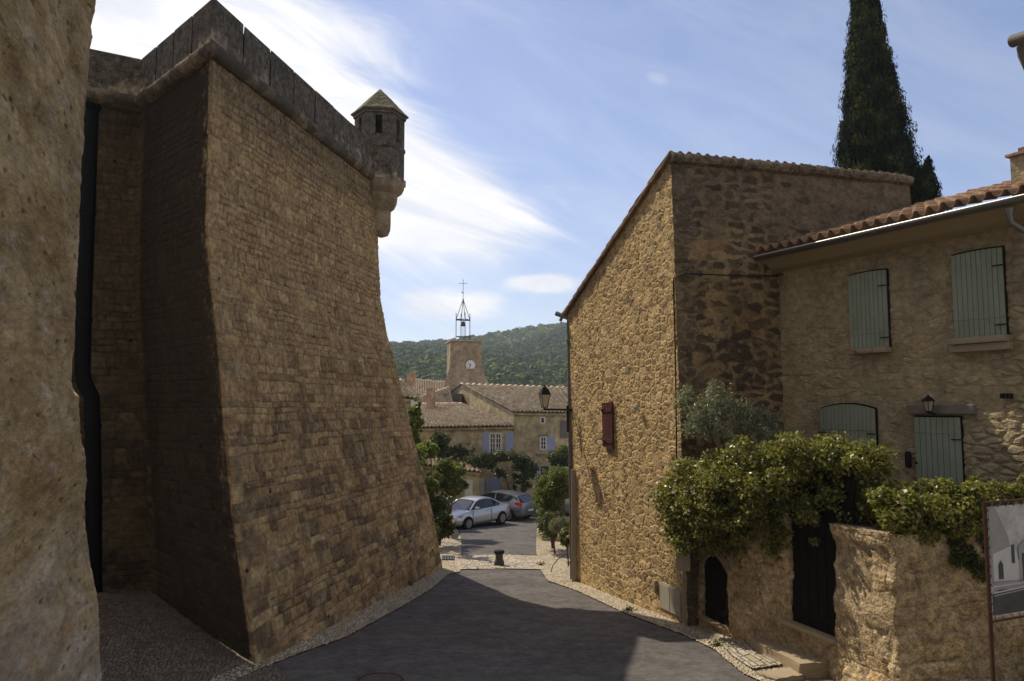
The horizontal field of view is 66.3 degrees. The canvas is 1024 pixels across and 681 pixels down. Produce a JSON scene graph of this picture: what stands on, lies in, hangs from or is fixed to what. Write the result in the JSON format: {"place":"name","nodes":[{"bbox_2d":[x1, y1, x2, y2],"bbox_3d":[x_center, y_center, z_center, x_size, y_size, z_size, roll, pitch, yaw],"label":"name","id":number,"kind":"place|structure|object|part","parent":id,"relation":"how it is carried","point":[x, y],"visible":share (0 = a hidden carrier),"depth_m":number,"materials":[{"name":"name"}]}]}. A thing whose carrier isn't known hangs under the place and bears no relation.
{"place":"outdoors","nodes":[
{"label":"outdoors","id":0,"kind":"place"},
{"bbox_2d":[97,588,292,680],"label":"cobbled lane","id":1,"kind":"structure","parent":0,"point":[147,636],"depth_m":13.43,"materials":[{"name":"grey stone"}]},
{"bbox_2d":[421,528,460,579],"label":"pavement","id":2,"kind":"structure","parent":0,"point":[451,546],"depth_m":28.26,"materials":[{"name":"beige stone"}]},
{"bbox_2d":[211,566,450,680],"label":"stone gutter","id":3,"kind":"object","parent":2,"relation":"on","point":[355,622],"visible":0.94,"depth_m":16.50,"materials":[{"name":"grey stone"}]},
{"bbox_2d":[429,491,456,545],"bbox_3d":[-2.784,6.854,29.791,1.336,2.163,2.960,0,-5,0],"label":"dark shrub","id":4,"kind":"object","parent":2,"relation":"on","point":[444,523],"visible":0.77,"depth_m":29.73,"materials":[{"name":"green plant"}]},
{"bbox_2d":[442,555,453,559],"bbox_3d":[-2.172,7.379,26.677,0.425,0.082,1.139,0,-5,-4],"label":"drain grate","id":5,"kind":"object","parent":2,"relation":"on","point":[447,557],"visible":1,"depth_m":26.67,"materials":[{"name":"metal"}]},
{"bbox_2d":[429,456,469,513],"bbox_3d":[-2.701,6.676,33.578,1.825,3.520,1.770,0,-5,0],"label":"round shrub","id":6,"kind":"object","parent":2,"relation":"on","point":[449,478],"visible":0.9,"depth_m":33.13,"materials":[{"name":"green plant"}]},
{"bbox_2d":[272,526,758,680],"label":"road","id":7,"kind":"structure","parent":0,"point":[505,624],"depth_m":14.93,"materials":[{"name":"grey asphalt"}]},
{"bbox_2d":[356,672,403,680],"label":"manhole cover","id":8,"kind":"object","parent":7,"relation":"on","point":[383,676],"visible":1,"depth_m":12.39,"materials":[{"name":"metal"}]},
{"bbox_2d":[445,495,509,528],"bbox_3d":[-1.986,8.506,39.088,2.180,1.461,4.260,-4,-6,38],"label":"parked car","id":9,"kind":"object","parent":7,"relation":"on","point":[469,512],"visible":0.73,"depth_m":38.55,"materials":[{"name":"silver metal"}]},
{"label":"windows","id":10,"kind":"part","parent":9,"relation":"part of","materials":[{"name":"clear glass"}]},
{"bbox_2d":[457,555,542,568],"bbox_3d":[-0.442,7.307,25.861,2.783,0.217,3.622,0,-5,0],"label":"sett band","id":11,"kind":"object","parent":7,"relation":"on","point":[487,561],"visible":0.9,"depth_m":25.62,"materials":[{"name":"beige stone"}]},
{"bbox_2d":[494,549,503,565],"bbox_3d":[-0.408,6.936,25.013,0.336,0.512,0.336,0,-5,0],"label":"bollard","id":12,"kind":"object","parent":11,"relation":"on","point":[499,560],"visible":0.99,"depth_m":24.90,"materials":[{"name":"metal"}]},
{"bbox_2d":[537,528,559,541],"bbox_3d":[1.684,8.544,34.987,1.254,0.669,6.572,0,-5,0],"label":"flowerbed edging","id":13,"kind":"object","parent":7,"relation":"on","point":[546,539],"visible":0.23,"depth_m":32.09,"materials":[{"name":"stone"}]},
{"bbox_2d":[473,513,568,525],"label":"parking area","id":14,"kind":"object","parent":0,"point":[519,521],"depth_m":40.55,"materials":[{"name":"asphalt"}]},
{"bbox_2d":[429,429,451,458],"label":"tree","id":15,"kind":"object","parent":14,"relation":"on","point":[441,439],"visible":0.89,"depth_m":43.83,"materials":[{"name":"green plant"}]},
{"bbox_2d":[441,442,474,460],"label":"wisteria","id":16,"kind":"object","parent":14,"relation":"on","point":[460,452],"visible":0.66,"depth_m":45.92,"materials":[{"name":"green plant"}]},
{"bbox_2d":[463,448,539,491],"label":"wisteria","id":17,"kind":"object","parent":14,"relation":"on","point":[488,461],"visible":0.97,"depth_m":44.00,"materials":[{"name":"green plant"}]},
{"bbox_2d":[480,490,536,520],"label":"parked car","id":18,"kind":"object","parent":14,"relation":"on","point":[519,503],"visible":0.42,"depth_m":41.46,"materials":[{"name":"grey paint"}]},
{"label":"windows","id":19,"kind":"part","parent":18,"relation":"part of","materials":[{"name":"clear glass"}]},
{"bbox_2d":[536,497,568,513],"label":"parked car","id":20,"kind":"object","parent":14,"relation":"on","point":[566,505],"depth_m":42.96,"materials":[{"name":"silver metal"}]},
{"bbox_2d":[546,444,568,512],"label":"tree","id":21,"kind":"object","parent":14,"relation":"on","point":[559,456],"visible":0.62,"depth_m":42.12,"materials":[{"name":"green plant"}]},
{"bbox_2d":[224,332,835,680],"bbox_3d":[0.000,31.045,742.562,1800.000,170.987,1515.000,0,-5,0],"label":"ground","id":22,"kind":"structure","parent":0,"point":[820,679],"depth_m":12.45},
{"bbox_2d":[0,0,101,680],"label":"stone wall","id":23,"kind":"structure","parent":22,"relation":"on","point":[49,622],"depth_m":6.63,"materials":[{"name":"brown stone"}]},
{"bbox_2d":[71,0,441,663],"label":"stone bastion","id":24,"kind":"object","parent":22,"relation":"on","point":[265,495],"visible":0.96,"depth_m":17.34,"materials":[{"name":"brown stone"}]},
{"bbox_2d":[74,101,102,592],"bbox_3d":[-8.931,0.037,16.658,0.884,10.404,0.397,0,-5,0],"label":"downpipe","id":25,"kind":"object","parent":24,"relation":"attached to","point":[92,426],"visible":0.93,"depth_m":16.55,"materials":[{"name":"black metal"}]},
{"bbox_2d":[399,378,420,418],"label":"village house","id":26,"kind":"structure","parent":22,"relation":"on","point":[409,393],"depth_m":40.46,"materials":[{"name":"paint"}]},
{"bbox_2d":[407,396,439,495],"bbox_3d":[-3.571,5.053,30.242,1.252,5.842,2.299,-2,-5,20],"label":"creeper","id":27,"kind":"object","parent":22,"relation":"on","point":[414,413],"visible":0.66,"depth_m":29.93,"materials":[{"name":"green plant"}]},
{"bbox_2d":[407,372,445,395],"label":"village house","id":28,"kind":"structure","parent":22,"relation":"on","point":[418,386],"depth_m":63.77,"materials":[{"name":"paint"}]},
{"bbox_2d":[416,441,439,477],"bbox_3d":[-3.666,6.242,32.692,1.076,4.114,1.481,3,-6,-29],"label":"tree","id":29,"kind":"object","parent":22,"relation":"on","point":[432,450],"visible":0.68,"depth_m":32.56,"materials":[{"name":"green plant"}]},
{"bbox_2d":[417,386,452,427],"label":"village house","id":30,"kind":"structure","parent":22,"relation":"on","point":[431,397],"depth_m":54.64,"materials":[{"name":"brown tile"}]},
{"bbox_2d":[421,456,480,501],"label":"garden annexe","id":31,"kind":"structure","parent":22,"relation":"on","point":[471,477],"depth_m":43.17,"materials":[{"name":"paint"}]},
{"bbox_2d":[465,480,472,495],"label":"door","id":32,"kind":"structure","parent":31,"relation":"in","point":[468,492],"depth_m":43.06,"materials":[{"name":"white paint"}]},
{"bbox_2d":[443,394,462,402],"bbox_3d":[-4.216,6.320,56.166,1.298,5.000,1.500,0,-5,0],"label":"house","id":33,"kind":"structure","parent":22,"relation":"on","point":[458,398],"depth_m":55.61,"materials":[{"name":"grey paint"}]},
{"bbox_2d":[444,283,488,390],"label":"clock tower","id":34,"kind":"structure","parent":22,"relation":"on","point":[464,361],"depth_m":72.30,"materials":[{"name":"stone"}]},
{"bbox_2d":[418,402,516,495],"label":"village house","id":35,"kind":"structure","parent":22,"relation":"on","point":[480,431],"depth_m":46.61,"materials":[{"name":"paint"}]},
{"bbox_2d":[479,478,483,495],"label":"door","id":36,"kind":"structure","parent":35,"relation":"in","point":[481,480],"depth_m":46.16,"materials":[{"name":"white paint"}]},
{"bbox_2d":[489,433,501,453],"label":"window","id":37,"kind":"structure","parent":35,"relation":"in","point":[495,439],"depth_m":46.20,"materials":[{"name":"white glass"}]},
{"bbox_2d":[389,322,566,411],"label":"forest","id":38,"kind":"object","parent":22,"relation":"on","point":[537,359],"visible":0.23,"depth_m":330.16,"materials":[{"name":"green plant"}]},
{"bbox_2d":[450,382,567,498],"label":"village house","id":39,"kind":"structure","parent":22,"relation":"on","point":[540,433],"depth_m":48.39,"materials":[{"name":"paint"}]},
{"bbox_2d":[540,417,545,423],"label":"window","id":40,"kind":"structure","parent":39,"relation":"in","point":[542,419],"depth_m":48.00,"materials":[{"name":"white glass"}]},
{"bbox_2d":[540,436,546,449],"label":"window","id":41,"kind":"structure","parent":39,"relation":"in","point":[543,439],"depth_m":47.90,"materials":[{"name":"white glass"}]},
{"bbox_2d":[541,466,547,475],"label":"window","id":42,"kind":"structure","parent":39,"relation":"in","point":[542,467],"depth_m":47.77,"materials":[{"name":"grey glass"}]},
{"bbox_2d":[408,560,725,646],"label":"weeds","id":43,"kind":"object","parent":22,"relation":"on","point":[627,609],"visible":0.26,"depth_m":17.61,"materials":[{"name":"green plant"}]},
{"bbox_2d":[555,150,913,625],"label":"stone house","id":44,"kind":"structure","parent":22,"relation":"on","point":[697,212],"depth_m":17.69,"materials":[{"name":"stone"}]},
{"bbox_2d":[538,385,572,431],"bbox_3d":[1.248,1.920,22.217,1.005,1.330,0.354,0,-5,0],"label":"street lamp","id":45,"kind":"object","parent":44,"relation":"attached to","point":[544,394],"visible":1,"depth_m":22.16,"materials":[{"name":"black metal"}]},
{"bbox_2d":[653,580,657,592],"bbox_3d":[3.192,5.443,17.364,0.120,0.260,0.100,2,-5,-17],"label":"meter box","id":46,"kind":"object","parent":44,"relation":"attached to","point":[655,586],"visible":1,"depth_m":17.31,"materials":[{"name":"brown metal"}]},
{"bbox_2d":[660,581,681,618],"bbox_3d":[3.470,5.543,16.800,0.212,0.580,0.921,2,-5,-18],"label":"electric cabinet","id":47,"kind":"object","parent":44,"relation":"attached to","point":[670,599],"visible":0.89,"depth_m":16.72,"materials":[{"name":"beige paint"}]},
{"bbox_3d":[3.374,5.541,16.770,0.012,0.520,0.866,2,-5,-18],"label":"door","id":48,"kind":"part","parent":47,"relation":"part of","materials":[{"name":"beige paint"}]},
{"bbox_2d":[676,545,690,570],"bbox_3d":[3.436,4.360,15.721,0.280,0.480,0.303,-2,-5,17],"label":"mailbox","id":49,"kind":"object","parent":44,"relation":"attached to","point":[683,563],"visible":0.46,"depth_m":15.61,"materials":[{"name":"metal"}]},
{"bbox_2d":[682,571,686,622],"bbox_3d":[3.529,4.793,16.112,0.070,1.962,0.070,0,-5,0],"label":"drainpipe","id":50,"kind":"object","parent":44,"relation":"attached to","point":[684,596],"visible":0.56,"depth_m":16.05,"materials":[{"name":"grey metal"}]},
{"bbox_2d":[673,273,783,458],"bbox_3d":[4.939,0.454,16.865,3.046,4.138,0.217,1,-5,-13],"label":"cable","id":51,"kind":"object","parent":44,"relation":"attached to","point":[675,333],"visible":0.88,"depth_m":16.68,"materials":[{"name":"black paint"}]},
{"bbox_2d":[757,667,802,680],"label":"kerb stone","id":52,"kind":"object","parent":22,"relation":"on","point":[783,674],"visible":0.88,"depth_m":12.38,"materials":[{"name":"beige stone"}]},
{"bbox_2d":[751,637,828,678],"bbox_3d":[4.864,5.469,13.628,0.976,0.478,2.317,1,-5,-9],"label":"stone step","id":53,"kind":"object","parent":22,"relation":"on","point":[809,666],"visible":0.44,"depth_m":12.85,"materials":[{"name":"beige stone"}]},
{"bbox_2d":[696,466,1023,680],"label":"garden wall","id":54,"kind":"structure","parent":22,"relation":"on","point":[857,602],"depth_m":11.80,"materials":[{"name":"stone"}]},
{"bbox_2d":[704,556,728,626],"bbox_3d":[4.126,4.976,15.684,0.060,1.589,1.265,2,-5,-18],"label":"cellar door","id":55,"kind":"structure","parent":54,"relation":"in","point":[716,596],"depth_m":15.73,"materials":[{"name":"brown wood"}]},
{"bbox_2d":[644,430,900,563],"bbox_3d":[4.363,2.968,14.139,1.638,2.760,5.353,3,-6,-30],"label":"climbing rose","id":56,"kind":"object","parent":54,"relation":"attached to","point":[693,495],"visible":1,"depth_m":13.73,"materials":[{"name":"green plant"}]},
{"bbox_2d":[836,474,1023,546],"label":"rose hedge","id":57,"kind":"object","parent":54,"relation":"on","point":[954,510],"visible":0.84,"depth_m":11.39,"materials":[{"name":"green plant"}]},
{"bbox_2d":[947,531,990,583],"bbox_3d":[7.030,3.095,11.413,1.588,0.828,0.229,1,-5,-10],"label":"ivy","id":58,"kind":"object","parent":54,"relation":"attached to","point":[963,557],"visible":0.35,"depth_m":11.30,"materials":[{"name":"green plant"}]},
{"bbox_2d":[830,0,923,219],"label":"cypress","id":59,"kind":"object","parent":22,"relation":"on","point":[873,126],"visible":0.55,"depth_m":30.21,"materials":[{"name":"green plant"}]},
{"bbox_2d":[753,147,1023,499],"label":"shuttered house","id":60,"kind":"structure","parent":22,"relation":"on","point":[885,330],"depth_m":14.44,"materials":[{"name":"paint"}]},
{"bbox_2d":[921,394,936,414],"bbox_3d":[7.442,1.141,13.954,0.308,0.366,0.216,0,-5,0],"label":"wall lantern","id":61,"kind":"object","parent":60,"relation":"attached to","point":[928,401],"depth_m":13.90,"materials":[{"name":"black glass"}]},
{"bbox_2d":[914,415,965,499],"bbox_3d":[7.615,2.313,13.922,0.220,1.949,0.914,3,-6,-28],"label":"door","id":62,"kind":"structure","parent":60,"relation":"in","point":[939,450],"depth_m":13.92,"materials":[{"name":"green paint"}]},
{"bbox_2d":[1007,31,1023,69],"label":"eave corner","id":63,"kind":"object","parent":60,"relation":"attached to","point":[1015,40],"visible":1,"depth_m":9.24,"materials":[{"name":"ceramic"}]},
{"bbox_2d":[912,155,947,218],"bbox_3d":[15.404,0.359,28.603,1.288,14.591,1.216,0,-5,0],"label":"cypress","id":64,"kind":"object","parent":22,"relation":"on","point":[929,188],"visible":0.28,"depth_m":28.89,"materials":[{"name":"green plant"}]},
{"bbox_2d":[90,0,1023,342],"label":"sky","id":65,"kind":"structure","parent":0,"point":[534,128],"materials":[{"name":"blue"}]},
{"bbox_2d":[536,533,806,680],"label":"pavement","id":66,"kind":"structure","parent":0,"point":[559,574],"depth_m":18.01,"materials":[{"name":"beige stone"}]},
{"bbox_2d":[537,511,560,553],"bbox_3d":[1.472,6.829,27.875,1.169,1.570,1.304,0,-5,0],"label":"roadside shrub","id":67,"kind":"object","parent":66,"relation":"on","point":[544,520],"visible":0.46,"depth_m":27.73,"materials":[{"name":"green plant"}]},
{"bbox_2d":[531,464,568,548],"bbox_3d":[1.583,6.217,29.353,1.783,3.237,2.199,0,-5,0],"label":"roadside shrub","id":68,"kind":"object","parent":66,"relation":"on","point":[552,489],"visible":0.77,"depth_m":29.19,"materials":[{"name":"green plant"}]},
{"bbox_2d":[548,515,569,533],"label":"grass clump","id":69,"kind":"object","parent":66,"relation":"on","point":[556,524],"visible":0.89,"depth_m":26.03,"materials":[{"name":"green plant"}]},
{"bbox_2d":[557,526,569,565],"bbox_3d":[1.600,5.893,22.501,0.534,1.134,0.496,2,-5,-26],"label":"shrub","id":70,"kind":"object","parent":66,"relation":"on","point":[564,535],"visible":0.77,"depth_m":22.45,"materials":[{"name":"green plant"}]},
{"bbox_2d":[721,640,780,667],"bbox_3d":[4.233,5.497,13.771,0.872,0.125,2.001,1,-5,-7],"label":"sett patch","id":71,"kind":"object","parent":66,"relation":"on","point":[744,652],"visible":0.77,"depth_m":13.60,"materials":[{"name":"beige stone"}]},
{"bbox_2d":[769,501,919,521],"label":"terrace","id":72,"kind":"structure","parent":0,"point":[785,516],"depth_m":15.17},
{"bbox_2d":[669,378,789,468],"bbox_3d":[4.262,2.078,15.347,2.325,2.728,1.278,-1,-5,14],"label":"olive tree","id":73,"kind":"object","parent":72,"relation":"on","point":[703,419],"visible":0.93,"depth_m":15.27,"materials":[{"name":"green plant"}]},
{"bbox_2d":[982,498,1023,680],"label":"printed panel","id":74,"kind":"object","parent":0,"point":[1003,527],"visible":1,"depth_m":8.52,"materials":[{"name":"metal"}]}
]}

